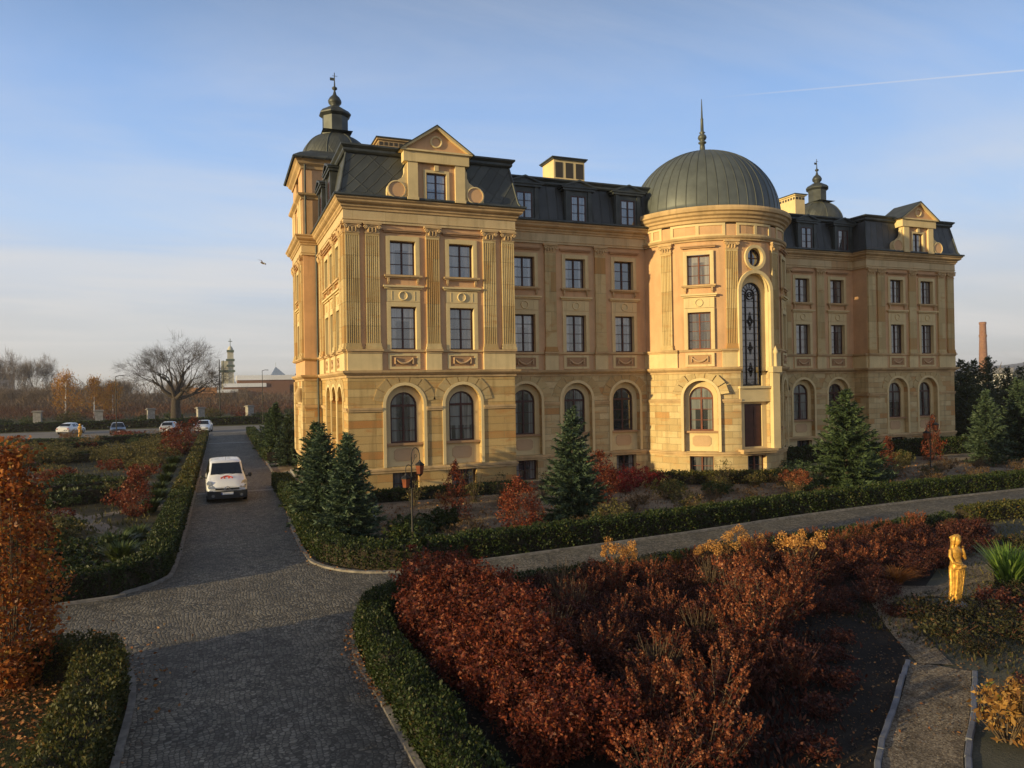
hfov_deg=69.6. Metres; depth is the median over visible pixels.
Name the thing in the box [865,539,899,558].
hydrangea
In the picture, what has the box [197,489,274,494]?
sett band
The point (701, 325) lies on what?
window
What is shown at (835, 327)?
window
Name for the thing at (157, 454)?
herb mound
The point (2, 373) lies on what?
poplar
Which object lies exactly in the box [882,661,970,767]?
gravel path
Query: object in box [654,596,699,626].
dark shrub
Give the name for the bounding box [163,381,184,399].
bare tree
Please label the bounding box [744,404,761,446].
tower door
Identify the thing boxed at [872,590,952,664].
gravel path
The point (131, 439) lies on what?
evergreen cushion
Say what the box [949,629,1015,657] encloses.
groundcover plant
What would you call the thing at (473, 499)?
rose bush
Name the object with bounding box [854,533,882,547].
dark shrub
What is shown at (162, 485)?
broadleaf clump
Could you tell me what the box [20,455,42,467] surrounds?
herb mound
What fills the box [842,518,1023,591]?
garden herbs
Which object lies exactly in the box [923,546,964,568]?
dark shrub
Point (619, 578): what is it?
dark shrub
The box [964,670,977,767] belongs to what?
stone edging
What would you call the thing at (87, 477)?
evergreen cushion
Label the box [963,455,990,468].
dry perennial
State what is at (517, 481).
round shrub
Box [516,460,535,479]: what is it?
window
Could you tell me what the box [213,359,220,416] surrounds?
lamp post
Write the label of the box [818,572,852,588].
dark shrub
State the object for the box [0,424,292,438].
car park
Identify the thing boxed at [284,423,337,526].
spruce
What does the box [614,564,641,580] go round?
dark shrub
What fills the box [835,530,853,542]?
grass tuft
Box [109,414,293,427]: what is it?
hedge
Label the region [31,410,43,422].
gate pier
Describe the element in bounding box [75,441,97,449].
russet herb
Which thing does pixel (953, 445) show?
hedge
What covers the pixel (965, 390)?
conifer
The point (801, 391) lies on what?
window
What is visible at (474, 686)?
russet shrub
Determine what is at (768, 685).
dark shrub
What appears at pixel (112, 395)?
birch
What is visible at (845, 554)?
hydrangea
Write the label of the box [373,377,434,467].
window
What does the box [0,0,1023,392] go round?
sky
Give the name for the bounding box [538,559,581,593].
bare shrub
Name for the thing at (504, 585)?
russet shrub
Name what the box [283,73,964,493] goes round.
palace
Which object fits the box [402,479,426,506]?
rose bush
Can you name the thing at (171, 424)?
car
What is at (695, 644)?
dark shrub
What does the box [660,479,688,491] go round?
bush
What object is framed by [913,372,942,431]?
window
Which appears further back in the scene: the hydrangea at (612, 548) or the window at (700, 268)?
the window at (700, 268)
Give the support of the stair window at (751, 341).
in the palace
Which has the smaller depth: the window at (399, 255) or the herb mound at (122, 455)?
the window at (399, 255)
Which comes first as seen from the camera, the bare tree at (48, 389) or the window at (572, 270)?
the window at (572, 270)
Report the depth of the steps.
42.24 m
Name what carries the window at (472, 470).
in the palace
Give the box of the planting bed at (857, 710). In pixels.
[361,526,956,767]
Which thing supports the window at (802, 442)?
in the palace
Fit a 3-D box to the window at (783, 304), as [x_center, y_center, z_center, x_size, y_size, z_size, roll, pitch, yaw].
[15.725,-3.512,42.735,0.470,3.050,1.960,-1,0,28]
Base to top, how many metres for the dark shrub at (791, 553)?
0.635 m
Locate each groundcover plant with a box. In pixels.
[876,601,910,617]
[888,592,964,625]
[914,610,986,640]
[943,593,1023,625]
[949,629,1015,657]
[968,609,1023,646]
[971,584,1023,609]
[993,578,1023,595]
[994,530,1023,548]
[1000,544,1023,559]
[1003,671,1023,691]
[1010,585,1023,605]
[1011,604,1023,620]
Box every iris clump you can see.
[969,538,1023,585]
[976,537,1023,567]
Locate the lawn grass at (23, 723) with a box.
[0,680,61,767]
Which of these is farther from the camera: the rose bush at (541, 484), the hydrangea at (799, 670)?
the rose bush at (541, 484)
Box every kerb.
[8,433,209,612]
[110,665,135,767]
[265,461,1023,573]
[352,520,955,767]
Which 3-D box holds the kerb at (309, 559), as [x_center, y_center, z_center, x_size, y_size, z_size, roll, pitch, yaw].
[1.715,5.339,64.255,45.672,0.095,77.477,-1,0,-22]
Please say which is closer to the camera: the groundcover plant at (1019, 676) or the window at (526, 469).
the groundcover plant at (1019, 676)
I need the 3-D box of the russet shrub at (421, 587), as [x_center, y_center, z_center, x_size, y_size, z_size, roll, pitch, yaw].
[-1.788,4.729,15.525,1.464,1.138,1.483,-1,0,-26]
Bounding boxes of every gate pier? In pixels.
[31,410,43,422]
[93,410,103,420]
[145,408,155,418]
[195,407,204,416]
[244,405,254,415]
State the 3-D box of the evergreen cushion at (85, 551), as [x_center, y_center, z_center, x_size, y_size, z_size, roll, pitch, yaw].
[-13.037,5.159,23.578,2.371,0.695,2.495,-1,0,41]
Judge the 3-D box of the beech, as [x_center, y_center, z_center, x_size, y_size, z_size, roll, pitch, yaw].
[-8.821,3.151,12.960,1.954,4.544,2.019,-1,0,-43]
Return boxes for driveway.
[0,432,1023,767]
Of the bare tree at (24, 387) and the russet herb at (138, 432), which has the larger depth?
the bare tree at (24, 387)
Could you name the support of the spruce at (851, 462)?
on the front garden
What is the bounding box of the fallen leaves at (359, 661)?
[337,618,390,706]
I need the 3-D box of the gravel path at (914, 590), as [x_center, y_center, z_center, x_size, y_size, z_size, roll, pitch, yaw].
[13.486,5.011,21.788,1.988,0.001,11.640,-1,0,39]
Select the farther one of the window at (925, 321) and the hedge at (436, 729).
the window at (925, 321)
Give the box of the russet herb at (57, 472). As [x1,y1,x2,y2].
[48,466,79,478]
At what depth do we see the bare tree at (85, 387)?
222.54 m
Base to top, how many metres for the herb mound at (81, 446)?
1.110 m
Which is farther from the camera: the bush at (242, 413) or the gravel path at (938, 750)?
the bush at (242, 413)
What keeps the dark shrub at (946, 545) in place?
on the garden ground at (988, 751)
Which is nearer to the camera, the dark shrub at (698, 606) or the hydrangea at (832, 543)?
the dark shrub at (698, 606)
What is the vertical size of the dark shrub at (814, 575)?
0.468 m
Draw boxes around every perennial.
[428,490,453,503]
[440,523,477,534]
[455,510,496,532]
[590,497,633,517]
[615,493,649,510]
[629,491,653,503]
[645,474,685,498]
[670,487,701,506]
[685,494,717,506]
[694,487,724,502]
[709,475,731,490]
[735,485,764,498]
[742,471,765,486]
[765,474,787,484]
[783,724,842,762]
[794,688,852,722]
[809,640,856,663]
[817,663,865,691]
[820,624,856,644]
[891,449,916,464]
[893,456,911,469]
[915,467,946,478]
[917,462,942,475]
[926,459,955,471]
[936,456,960,468]
[956,464,991,474]
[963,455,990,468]
[1002,458,1023,469]
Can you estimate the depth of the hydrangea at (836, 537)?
22.40 m
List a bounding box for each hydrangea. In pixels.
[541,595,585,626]
[547,576,587,604]
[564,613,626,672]
[567,566,605,601]
[593,588,643,629]
[595,553,637,595]
[600,536,637,581]
[601,614,637,644]
[606,719,711,767]
[607,662,690,733]
[616,651,673,703]
[627,578,667,607]
[630,555,676,585]
[631,620,690,673]
[639,587,693,633]
[651,645,749,741]
[662,554,692,581]
[671,698,764,767]
[679,640,751,700]
[680,545,708,564]
[686,588,738,628]
[693,530,740,575]
[695,553,778,614]
[699,627,765,673]
[711,589,784,657]
[720,569,815,636]
[725,538,777,578]
[727,524,764,553]
[730,567,767,601]
[733,534,778,561]
[744,530,778,550]
[755,575,816,622]
[769,648,816,687]
[772,557,825,608]
[773,529,827,568]
[775,532,794,548]
[777,468,812,492]
[779,546,812,561]
[781,550,834,583]
[806,526,824,537]
[819,537,842,550]
[825,542,870,575]
[827,527,853,546]
[845,525,871,543]
[847,539,887,567]
[856,519,880,534]
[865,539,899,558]
[871,517,892,530]
[871,529,901,554]
[898,534,926,554]
[901,511,925,528]
[902,519,923,529]
[904,509,926,518]
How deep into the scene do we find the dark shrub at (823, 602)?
16.38 m
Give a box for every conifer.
[954,358,977,434]
[955,358,1002,432]
[955,361,982,436]
[955,384,997,435]
[955,404,966,433]
[977,356,1002,420]
[991,366,1018,437]
[1001,366,1023,412]
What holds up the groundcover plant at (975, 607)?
on the garden ground at (988, 751)
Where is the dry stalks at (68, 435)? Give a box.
[60,429,83,437]
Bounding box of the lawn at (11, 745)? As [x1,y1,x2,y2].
[0,681,123,767]
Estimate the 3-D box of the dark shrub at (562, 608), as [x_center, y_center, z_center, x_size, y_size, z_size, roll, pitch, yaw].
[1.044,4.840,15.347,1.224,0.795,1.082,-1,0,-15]
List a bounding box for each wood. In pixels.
[4,375,235,396]
[956,362,1023,392]
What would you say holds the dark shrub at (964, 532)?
on the garden ground at (988, 751)
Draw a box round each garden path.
[53,510,123,534]
[82,504,162,534]
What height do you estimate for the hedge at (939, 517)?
0.555 m
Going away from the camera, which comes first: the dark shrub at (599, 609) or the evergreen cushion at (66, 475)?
the dark shrub at (599, 609)
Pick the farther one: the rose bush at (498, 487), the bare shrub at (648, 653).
the rose bush at (498, 487)
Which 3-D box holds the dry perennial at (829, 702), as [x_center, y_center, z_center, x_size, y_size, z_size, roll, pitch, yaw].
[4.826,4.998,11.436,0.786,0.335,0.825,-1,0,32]
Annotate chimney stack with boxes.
[979,322,987,381]
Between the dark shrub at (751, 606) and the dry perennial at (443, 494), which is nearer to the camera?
the dark shrub at (751, 606)
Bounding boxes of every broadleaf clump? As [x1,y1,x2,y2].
[88,528,142,548]
[88,538,144,562]
[116,523,151,542]
[138,496,165,512]
[147,480,172,490]
[147,488,170,501]
[152,471,178,483]
[156,462,180,473]
[163,455,182,464]
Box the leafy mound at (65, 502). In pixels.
[35,488,81,507]
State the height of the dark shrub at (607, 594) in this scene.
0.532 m
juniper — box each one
[773,458,829,490]
[852,454,899,481]
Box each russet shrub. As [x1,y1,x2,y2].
[388,560,456,614]
[391,578,458,631]
[393,544,461,596]
[394,588,465,652]
[414,607,487,670]
[419,560,499,620]
[421,580,499,637]
[426,622,504,691]
[427,551,486,611]
[434,544,484,576]
[442,596,524,660]
[452,639,539,715]
[462,559,523,596]
[467,603,560,674]
[470,574,535,624]
[480,668,560,742]
[484,579,558,638]
[488,632,582,704]
[493,687,590,767]
[509,611,580,659]
[528,653,625,735]
[553,679,650,765]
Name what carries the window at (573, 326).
in the palace
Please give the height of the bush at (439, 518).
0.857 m
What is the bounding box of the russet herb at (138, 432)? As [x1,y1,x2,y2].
[128,430,145,434]
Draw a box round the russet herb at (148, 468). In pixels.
[123,463,162,477]
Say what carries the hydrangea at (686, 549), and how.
on the planting bed at (857, 710)
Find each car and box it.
[56,423,85,433]
[108,422,127,434]
[159,421,180,432]
[193,420,212,431]
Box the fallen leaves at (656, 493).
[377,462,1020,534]
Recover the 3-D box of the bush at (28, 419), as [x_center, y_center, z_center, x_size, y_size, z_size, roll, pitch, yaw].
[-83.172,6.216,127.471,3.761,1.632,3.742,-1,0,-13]
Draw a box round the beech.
[0,435,76,696]
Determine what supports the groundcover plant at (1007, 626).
on the garden ground at (988, 751)
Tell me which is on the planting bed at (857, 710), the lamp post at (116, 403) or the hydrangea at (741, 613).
the hydrangea at (741, 613)
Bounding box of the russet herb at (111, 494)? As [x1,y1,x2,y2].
[100,487,144,506]
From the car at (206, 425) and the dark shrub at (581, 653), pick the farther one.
the car at (206, 425)
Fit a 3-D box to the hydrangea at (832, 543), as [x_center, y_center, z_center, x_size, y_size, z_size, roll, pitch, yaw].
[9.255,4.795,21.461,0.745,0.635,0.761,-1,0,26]
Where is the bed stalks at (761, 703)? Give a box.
[593,615,877,767]
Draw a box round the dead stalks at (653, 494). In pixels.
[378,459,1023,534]
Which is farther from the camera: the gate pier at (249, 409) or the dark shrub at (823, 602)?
the gate pier at (249, 409)
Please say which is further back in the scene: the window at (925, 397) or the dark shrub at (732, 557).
the window at (925, 397)
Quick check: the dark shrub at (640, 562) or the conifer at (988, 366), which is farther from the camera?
the conifer at (988, 366)
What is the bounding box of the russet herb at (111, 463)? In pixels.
[95,458,124,469]
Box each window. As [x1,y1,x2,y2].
[294,265,298,308]
[295,308,298,356]
[321,248,328,298]
[322,298,329,354]
[325,380,332,453]
[326,243,332,294]
[326,293,332,352]
[330,379,338,450]
[332,235,338,288]
[332,287,338,351]
[335,379,344,443]
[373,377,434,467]
[382,228,422,284]
[383,285,423,349]
[393,472,417,488]
[434,376,491,464]
[442,232,479,286]
[442,287,480,349]
[452,468,474,483]
[514,246,540,294]
[515,295,541,351]
[515,376,550,454]
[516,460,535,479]
[552,376,600,451]
[559,248,590,295]
[559,297,592,351]
[602,375,646,450]
[608,251,638,297]
[609,298,639,351]
[617,454,633,473]
[672,373,728,451]
[680,244,715,292]
[680,293,716,349]
[691,456,713,471]
[742,283,760,385]
[744,245,765,269]
[748,455,762,469]
[780,248,788,295]
[781,295,788,349]
[781,373,788,447]
[788,374,820,436]
[791,270,814,308]
[791,309,814,353]
[797,440,808,446]
[822,373,854,432]
[826,272,848,309]
[826,310,849,353]
[882,372,912,433]
[886,272,907,308]
[886,310,908,353]
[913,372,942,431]
[916,273,937,309]
[917,311,938,353]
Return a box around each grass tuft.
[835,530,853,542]
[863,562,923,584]
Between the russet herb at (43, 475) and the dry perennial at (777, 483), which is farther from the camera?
the russet herb at (43, 475)
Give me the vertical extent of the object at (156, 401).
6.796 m
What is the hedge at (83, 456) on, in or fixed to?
on the herb bed at (92, 510)
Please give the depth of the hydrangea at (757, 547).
20.18 m
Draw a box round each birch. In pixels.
[47,364,84,412]
[78,373,110,416]
[101,376,124,413]
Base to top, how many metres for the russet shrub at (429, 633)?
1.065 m
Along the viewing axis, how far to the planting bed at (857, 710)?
12.07 m
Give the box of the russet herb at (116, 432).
[110,430,127,435]
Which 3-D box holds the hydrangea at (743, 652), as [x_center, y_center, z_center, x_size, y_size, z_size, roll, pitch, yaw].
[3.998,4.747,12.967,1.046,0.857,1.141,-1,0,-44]
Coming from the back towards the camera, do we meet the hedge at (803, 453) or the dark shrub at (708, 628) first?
the hedge at (803, 453)
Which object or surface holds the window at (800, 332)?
in the palace
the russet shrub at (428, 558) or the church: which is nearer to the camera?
the russet shrub at (428, 558)
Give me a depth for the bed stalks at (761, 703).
11.57 m
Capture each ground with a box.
[0,381,1006,767]
[901,518,1023,767]
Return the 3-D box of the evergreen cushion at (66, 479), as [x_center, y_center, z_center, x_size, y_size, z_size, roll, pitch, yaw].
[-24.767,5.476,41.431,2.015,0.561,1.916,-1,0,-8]
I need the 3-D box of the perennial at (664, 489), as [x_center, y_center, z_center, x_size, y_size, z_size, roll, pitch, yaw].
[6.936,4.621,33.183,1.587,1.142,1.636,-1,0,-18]
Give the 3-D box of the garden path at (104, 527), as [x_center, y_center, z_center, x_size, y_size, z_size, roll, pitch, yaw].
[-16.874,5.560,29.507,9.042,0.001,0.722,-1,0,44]
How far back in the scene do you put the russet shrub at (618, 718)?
10.12 m
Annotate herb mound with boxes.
[3,510,87,543]
[9,440,53,450]
[10,446,55,464]
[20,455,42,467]
[32,463,71,475]
[37,447,78,464]
[42,445,76,453]
[71,445,97,451]
[77,446,100,455]
[89,445,127,462]
[89,446,113,456]
[96,441,131,449]
[98,479,138,499]
[101,448,146,466]
[122,454,166,471]
[128,439,152,447]
[130,453,162,464]
[135,444,184,462]
[139,433,171,447]
[157,440,193,453]
[169,430,196,439]
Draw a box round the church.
[217,341,295,404]
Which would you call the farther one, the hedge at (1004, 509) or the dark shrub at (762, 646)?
the hedge at (1004, 509)
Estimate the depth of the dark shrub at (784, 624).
14.32 m
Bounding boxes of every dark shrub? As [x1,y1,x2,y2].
[517,577,547,594]
[520,587,548,607]
[522,571,556,591]
[536,598,587,631]
[538,596,580,622]
[542,642,595,680]
[544,585,563,598]
[544,589,579,609]
[546,633,615,671]
[547,573,571,587]
[554,615,597,643]
[564,601,612,632]
[565,577,605,601]
[566,670,614,701]
[568,557,614,586]
[569,628,615,656]
[576,631,634,676]
[581,580,611,596]
[586,607,645,648]
[587,680,653,734]
[591,641,666,685]
[592,588,625,612]
[607,571,633,589]
[611,662,690,711]
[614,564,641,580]
[616,622,667,658]
[621,585,649,600]
[625,559,656,580]
[625,692,691,748]
[626,603,669,636]
[628,590,658,609]
[636,598,673,619]
[638,574,662,592]
[638,712,726,767]
[639,562,684,584]
[639,613,687,645]
[644,574,674,594]
[648,643,685,666]
[648,679,736,738]
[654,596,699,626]
[657,581,691,603]
[665,657,707,685]
[666,564,709,590]
[668,625,720,662]
[672,596,734,636]
[672,666,737,703]
[679,553,708,574]
[687,584,711,600]
[688,564,707,579]
[688,704,781,767]
[692,598,713,611]
[693,618,739,648]
[695,582,740,607]
[698,551,739,574]
[699,621,764,670]
[700,570,732,590]
[700,590,735,618]
[720,560,766,590]
[722,550,738,567]
[723,659,776,694]
[730,551,778,568]
[730,592,771,618]
[734,612,793,650]
[743,575,795,608]
[746,643,779,666]
[751,631,829,689]
[752,566,790,586]
[753,542,791,564]
[758,560,795,584]
[769,587,823,617]
[774,546,810,561]
[775,555,808,578]
[793,566,824,584]
[800,580,844,615]
[801,537,840,552]
[802,546,844,572]
[812,559,857,580]
[816,545,862,565]
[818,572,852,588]
[827,584,856,603]
[834,538,865,551]
[839,554,887,577]
[840,577,894,603]
[846,539,898,564]
[849,539,877,553]
[852,563,889,588]
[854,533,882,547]
[865,526,901,547]
[869,552,904,568]
[873,571,897,584]
[874,523,918,545]
[876,579,905,595]
[886,540,920,563]
[893,540,932,558]
[893,555,936,576]
[897,548,941,571]
[905,528,945,551]
[910,521,937,540]
[913,537,940,554]
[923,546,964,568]
[933,538,973,557]
[933,543,967,558]
[934,519,962,535]
[934,519,985,546]
[949,516,990,542]
[961,519,991,534]
[964,535,999,551]
[971,518,1000,533]
[980,530,1000,539]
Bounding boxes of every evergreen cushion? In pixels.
[1,545,55,563]
[7,526,68,547]
[7,533,88,557]
[7,555,106,573]
[44,473,94,482]
[49,477,89,483]
[52,554,107,569]
[53,516,89,532]
[60,534,147,559]
[64,474,101,481]
[91,474,126,479]
[125,437,148,442]
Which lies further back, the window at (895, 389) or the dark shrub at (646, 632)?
the window at (895, 389)
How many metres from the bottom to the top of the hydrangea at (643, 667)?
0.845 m
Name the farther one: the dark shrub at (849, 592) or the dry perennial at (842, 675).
the dark shrub at (849, 592)
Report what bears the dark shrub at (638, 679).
on the planting bed at (857, 710)
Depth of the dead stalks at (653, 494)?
33.24 m
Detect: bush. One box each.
[0,418,13,423]
[18,416,44,422]
[52,411,86,421]
[104,414,123,419]
[133,415,158,419]
[163,411,183,418]
[205,407,225,417]
[231,411,247,415]
[251,412,267,415]
[283,408,293,414]
[381,519,437,549]
[385,513,430,530]
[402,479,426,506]
[417,506,464,531]
[461,472,483,501]
[489,472,515,503]
[532,471,552,499]
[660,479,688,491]
[700,481,734,496]
[709,459,736,483]
[877,471,897,480]
[886,449,915,460]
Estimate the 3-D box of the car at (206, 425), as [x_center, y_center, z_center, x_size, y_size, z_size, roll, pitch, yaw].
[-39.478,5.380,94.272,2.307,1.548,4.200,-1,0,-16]
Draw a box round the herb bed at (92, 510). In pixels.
[0,434,197,592]
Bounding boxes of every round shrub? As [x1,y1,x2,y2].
[494,474,546,528]
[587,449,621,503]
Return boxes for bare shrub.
[524,600,573,640]
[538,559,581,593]
[550,578,600,608]
[624,632,682,679]
[633,551,663,575]
[676,604,722,640]
[689,555,725,589]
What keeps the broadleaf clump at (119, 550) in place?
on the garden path
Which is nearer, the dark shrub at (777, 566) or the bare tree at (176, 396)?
the dark shrub at (777, 566)
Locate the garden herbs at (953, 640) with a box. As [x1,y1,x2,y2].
[827,579,1023,679]
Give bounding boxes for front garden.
[269,446,1023,569]
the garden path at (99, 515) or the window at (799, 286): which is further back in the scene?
the window at (799, 286)
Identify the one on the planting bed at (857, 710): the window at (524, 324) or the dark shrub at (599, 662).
the dark shrub at (599, 662)
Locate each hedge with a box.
[0,420,109,432]
[1,485,193,608]
[2,476,138,493]
[3,437,81,444]
[5,439,108,449]
[5,482,131,507]
[6,626,132,767]
[26,451,91,462]
[95,432,173,442]
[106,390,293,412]
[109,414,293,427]
[170,429,208,500]
[246,426,278,461]
[270,471,422,569]
[351,569,514,767]
[371,480,527,502]
[422,467,1023,561]
[493,509,957,584]
[648,466,790,484]
[787,441,888,464]
[884,434,982,456]
[954,497,1023,521]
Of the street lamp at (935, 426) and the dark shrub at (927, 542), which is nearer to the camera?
the dark shrub at (927, 542)
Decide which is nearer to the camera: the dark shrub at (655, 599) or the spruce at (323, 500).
the dark shrub at (655, 599)
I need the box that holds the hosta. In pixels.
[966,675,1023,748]
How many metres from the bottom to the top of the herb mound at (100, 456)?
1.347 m
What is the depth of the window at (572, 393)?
41.44 m
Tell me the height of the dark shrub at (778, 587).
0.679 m
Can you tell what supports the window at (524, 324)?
in the palace
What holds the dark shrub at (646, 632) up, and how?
on the planting bed at (857, 710)
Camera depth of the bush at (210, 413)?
143.37 m
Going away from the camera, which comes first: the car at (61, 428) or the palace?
the palace
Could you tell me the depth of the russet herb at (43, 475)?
44.16 m
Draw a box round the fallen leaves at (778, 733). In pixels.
[398,580,988,767]
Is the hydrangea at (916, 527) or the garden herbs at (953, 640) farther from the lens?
the hydrangea at (916, 527)
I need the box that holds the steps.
[288,469,303,480]
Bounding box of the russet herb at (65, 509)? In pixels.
[37,507,76,520]
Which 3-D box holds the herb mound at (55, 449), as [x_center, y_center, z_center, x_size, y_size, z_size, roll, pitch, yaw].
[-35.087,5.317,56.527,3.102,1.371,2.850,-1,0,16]
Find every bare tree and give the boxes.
[0,386,16,402]
[7,384,35,403]
[30,378,66,403]
[35,389,58,403]
[77,382,103,394]
[81,378,113,409]
[102,377,132,400]
[107,331,232,418]
[115,380,137,395]
[118,380,141,409]
[146,389,167,399]
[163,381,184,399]
[217,392,233,403]
[233,387,252,401]
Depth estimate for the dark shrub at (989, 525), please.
24.50 m
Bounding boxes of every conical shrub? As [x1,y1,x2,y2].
[435,459,474,519]
[876,436,899,470]
[920,413,947,460]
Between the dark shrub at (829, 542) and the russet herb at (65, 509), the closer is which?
the dark shrub at (829, 542)
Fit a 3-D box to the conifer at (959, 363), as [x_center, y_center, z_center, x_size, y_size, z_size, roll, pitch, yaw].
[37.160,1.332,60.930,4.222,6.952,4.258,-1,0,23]
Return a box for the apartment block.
[0,373,14,398]
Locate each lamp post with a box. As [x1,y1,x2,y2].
[115,375,123,430]
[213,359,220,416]
[262,370,263,419]
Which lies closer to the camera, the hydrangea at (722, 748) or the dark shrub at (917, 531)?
the hydrangea at (722, 748)
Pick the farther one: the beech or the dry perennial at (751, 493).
the dry perennial at (751, 493)
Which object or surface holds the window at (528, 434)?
in the palace
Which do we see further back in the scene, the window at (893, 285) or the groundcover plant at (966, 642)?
the window at (893, 285)
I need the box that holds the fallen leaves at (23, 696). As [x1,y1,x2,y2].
[0,620,212,767]
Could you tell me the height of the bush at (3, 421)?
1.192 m
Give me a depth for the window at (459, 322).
36.52 m
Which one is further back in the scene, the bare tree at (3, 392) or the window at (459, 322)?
the bare tree at (3, 392)
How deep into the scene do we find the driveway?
15.67 m
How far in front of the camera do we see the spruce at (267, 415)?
64.40 m
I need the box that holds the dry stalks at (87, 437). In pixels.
[79,435,102,441]
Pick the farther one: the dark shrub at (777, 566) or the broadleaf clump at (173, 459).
the broadleaf clump at (173, 459)
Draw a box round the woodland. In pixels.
[0,385,151,416]
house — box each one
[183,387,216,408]
[992,368,1013,387]
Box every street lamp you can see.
[401,447,423,537]
[923,414,938,475]
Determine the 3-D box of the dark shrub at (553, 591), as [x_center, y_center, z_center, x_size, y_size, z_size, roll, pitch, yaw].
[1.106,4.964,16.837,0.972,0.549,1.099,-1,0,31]
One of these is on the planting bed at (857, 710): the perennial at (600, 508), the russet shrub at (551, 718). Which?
the russet shrub at (551, 718)
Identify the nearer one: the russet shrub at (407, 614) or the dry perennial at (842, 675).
the dry perennial at (842, 675)
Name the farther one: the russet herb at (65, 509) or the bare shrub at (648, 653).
the russet herb at (65, 509)
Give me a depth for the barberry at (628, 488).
35.07 m
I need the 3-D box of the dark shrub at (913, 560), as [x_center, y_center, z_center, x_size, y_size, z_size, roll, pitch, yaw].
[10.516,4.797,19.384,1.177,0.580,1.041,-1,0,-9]
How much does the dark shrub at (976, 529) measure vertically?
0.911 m
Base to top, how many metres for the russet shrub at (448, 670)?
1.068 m
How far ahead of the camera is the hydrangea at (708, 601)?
15.13 m
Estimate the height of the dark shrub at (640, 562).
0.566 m
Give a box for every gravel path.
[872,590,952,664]
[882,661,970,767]
[897,522,996,596]
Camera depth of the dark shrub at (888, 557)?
19.79 m
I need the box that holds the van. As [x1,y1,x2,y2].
[200,456,251,501]
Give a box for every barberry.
[593,469,620,490]
[604,464,643,489]
[610,475,638,492]
[622,463,652,487]
[638,469,667,486]
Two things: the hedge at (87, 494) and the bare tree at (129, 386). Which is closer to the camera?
the hedge at (87, 494)
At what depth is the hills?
1899.28 m
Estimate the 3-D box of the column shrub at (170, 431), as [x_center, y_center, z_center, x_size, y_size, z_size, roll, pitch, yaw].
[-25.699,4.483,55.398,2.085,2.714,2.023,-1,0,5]
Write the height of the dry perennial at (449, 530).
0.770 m
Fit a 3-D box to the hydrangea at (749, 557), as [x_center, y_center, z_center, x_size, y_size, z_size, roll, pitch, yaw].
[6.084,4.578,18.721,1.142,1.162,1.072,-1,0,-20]
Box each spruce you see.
[252,407,284,448]
[257,401,283,457]
[268,412,296,466]
[278,421,335,507]
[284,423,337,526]
[312,432,387,542]
[315,432,379,526]
[536,405,609,520]
[796,387,889,490]
[961,389,1019,465]
[990,377,1023,460]
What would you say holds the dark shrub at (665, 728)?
on the planting bed at (857, 710)
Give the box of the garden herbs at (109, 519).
[8,439,183,566]
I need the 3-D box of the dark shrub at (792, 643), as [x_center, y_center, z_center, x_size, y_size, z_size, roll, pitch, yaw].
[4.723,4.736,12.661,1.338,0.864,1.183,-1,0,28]
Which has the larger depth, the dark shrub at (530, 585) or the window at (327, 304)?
the window at (327, 304)
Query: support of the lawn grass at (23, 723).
on the lawn at (11, 745)
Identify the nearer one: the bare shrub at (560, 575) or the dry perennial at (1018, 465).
the bare shrub at (560, 575)
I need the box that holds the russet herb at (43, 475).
[30,471,55,480]
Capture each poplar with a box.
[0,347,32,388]
[0,353,10,387]
[8,358,36,390]
[22,358,48,390]
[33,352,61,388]
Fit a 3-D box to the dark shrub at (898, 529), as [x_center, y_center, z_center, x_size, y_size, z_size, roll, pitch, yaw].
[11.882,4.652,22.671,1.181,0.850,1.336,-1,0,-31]
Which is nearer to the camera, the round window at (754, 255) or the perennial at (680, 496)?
the perennial at (680, 496)
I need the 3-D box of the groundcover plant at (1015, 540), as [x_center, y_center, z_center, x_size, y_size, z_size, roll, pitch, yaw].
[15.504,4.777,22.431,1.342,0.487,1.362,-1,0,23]
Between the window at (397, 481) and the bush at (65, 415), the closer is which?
the window at (397, 481)
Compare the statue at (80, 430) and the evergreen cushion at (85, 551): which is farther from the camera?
the statue at (80, 430)
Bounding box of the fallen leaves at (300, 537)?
[251,441,382,570]
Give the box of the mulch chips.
[396,570,1022,767]
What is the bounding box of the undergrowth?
[0,398,293,421]
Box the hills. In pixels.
[955,363,1023,380]
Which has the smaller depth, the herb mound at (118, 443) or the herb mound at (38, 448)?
the herb mound at (38, 448)
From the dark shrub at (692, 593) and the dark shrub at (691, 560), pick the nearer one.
the dark shrub at (692, 593)
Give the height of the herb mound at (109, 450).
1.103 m
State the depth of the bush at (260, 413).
141.31 m
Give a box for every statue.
[78,424,81,436]
[945,534,966,607]
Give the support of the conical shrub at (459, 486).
on the front garden
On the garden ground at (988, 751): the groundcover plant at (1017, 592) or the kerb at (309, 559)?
the groundcover plant at (1017, 592)
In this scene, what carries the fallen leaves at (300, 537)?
on the kerb at (309, 559)
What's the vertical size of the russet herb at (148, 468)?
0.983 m
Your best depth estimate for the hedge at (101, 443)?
67.22 m
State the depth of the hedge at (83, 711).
10.96 m
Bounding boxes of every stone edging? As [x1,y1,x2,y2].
[874,659,910,767]
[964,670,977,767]
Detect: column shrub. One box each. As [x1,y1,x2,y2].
[118,469,154,516]
[156,426,186,460]
[168,421,195,454]
[184,416,203,440]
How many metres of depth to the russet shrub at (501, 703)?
10.82 m
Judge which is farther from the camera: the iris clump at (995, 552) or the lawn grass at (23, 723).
the iris clump at (995, 552)
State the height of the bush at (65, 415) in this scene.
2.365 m
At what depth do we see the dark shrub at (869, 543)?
20.33 m

